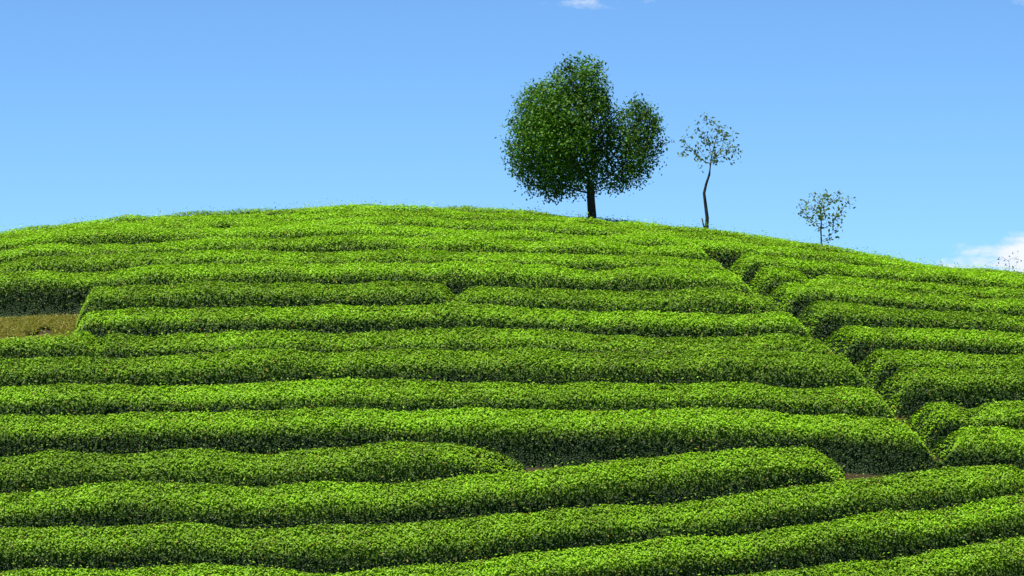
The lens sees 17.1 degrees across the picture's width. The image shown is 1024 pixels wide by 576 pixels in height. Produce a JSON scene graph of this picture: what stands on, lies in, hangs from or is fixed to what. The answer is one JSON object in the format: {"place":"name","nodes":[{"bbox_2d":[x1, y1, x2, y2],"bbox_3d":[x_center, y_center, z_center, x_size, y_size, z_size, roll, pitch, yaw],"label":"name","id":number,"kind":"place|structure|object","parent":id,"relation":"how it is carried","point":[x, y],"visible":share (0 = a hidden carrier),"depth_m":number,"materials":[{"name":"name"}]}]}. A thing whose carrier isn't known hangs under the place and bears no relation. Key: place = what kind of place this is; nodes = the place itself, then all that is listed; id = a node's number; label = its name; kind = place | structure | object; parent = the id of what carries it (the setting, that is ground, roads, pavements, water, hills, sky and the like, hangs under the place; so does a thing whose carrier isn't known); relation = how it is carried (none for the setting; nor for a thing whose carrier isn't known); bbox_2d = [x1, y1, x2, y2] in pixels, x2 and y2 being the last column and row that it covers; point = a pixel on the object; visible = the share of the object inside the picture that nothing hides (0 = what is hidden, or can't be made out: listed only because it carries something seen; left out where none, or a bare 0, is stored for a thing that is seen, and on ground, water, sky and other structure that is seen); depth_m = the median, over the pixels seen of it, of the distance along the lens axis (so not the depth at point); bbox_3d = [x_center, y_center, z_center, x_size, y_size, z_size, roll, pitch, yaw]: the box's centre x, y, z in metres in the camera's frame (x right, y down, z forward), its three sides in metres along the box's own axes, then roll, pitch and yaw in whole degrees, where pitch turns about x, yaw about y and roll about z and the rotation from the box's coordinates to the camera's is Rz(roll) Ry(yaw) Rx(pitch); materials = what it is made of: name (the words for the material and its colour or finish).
{"place":"outdoors","nodes":[
{"label":"outdoors","id":0,"kind":"place"},
{"bbox_2d":[16,329,933,483],"bbox_3d":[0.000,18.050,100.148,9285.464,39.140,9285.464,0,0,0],"label":"ground","id":1,"kind":"structure","parent":0,"point":[850,476],"depth_m":91.30,"materials":[{"name":"soil"}]},
{"bbox_2d":[0,311,939,461],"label":"dry grass","id":2,"kind":"structure","parent":1,"relation":"on","point":[24,325],"depth_m":97.70,"materials":[{"name":"plant"}]},
{"bbox_2d":[0,208,1023,575],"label":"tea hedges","id":3,"kind":"object","parent":1,"relation":"on","point":[524,456],"visible":0.56,"depth_m":91.70,"materials":[{"name":"green plant"}]},
{"bbox_2d":[0,198,1023,575],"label":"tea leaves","id":4,"kind":"object","parent":3,"relation":"part of","point":[660,232],"visible":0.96,"depth_m":93.48,"materials":[{"name":"green plant"}]},
{"bbox_2d":[494,51,671,218],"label":"tree","id":5,"kind":"object","parent":1,"relation":"on","point":[538,110],"depth_m":110.02,"materials":[{"name":"green plant"}]},
{"bbox_2d":[673,112,742,228],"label":"sapling","id":6,"kind":"object","parent":1,"relation":"on","point":[714,150],"depth_m":109.96,"materials":[{"name":"plant"}]},
{"bbox_2d":[796,189,855,243],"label":"sapling","id":7,"kind":"object","parent":1,"relation":"on","point":[821,216],"depth_m":109.78,"materials":[{"name":"green plant"}]},
{"bbox_2d":[0,0,1023,273],"label":"sky","id":8,"kind":"structure","parent":0,"point":[911,110],"materials":[{"name":"blue"}]},
{"bbox_2d":[998,252,1021,270],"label":"shrub","id":9,"kind":"object","parent":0,"point":[1008,260],"depth_m":109.80,"materials":[{"name":"green plant"}]}
]}

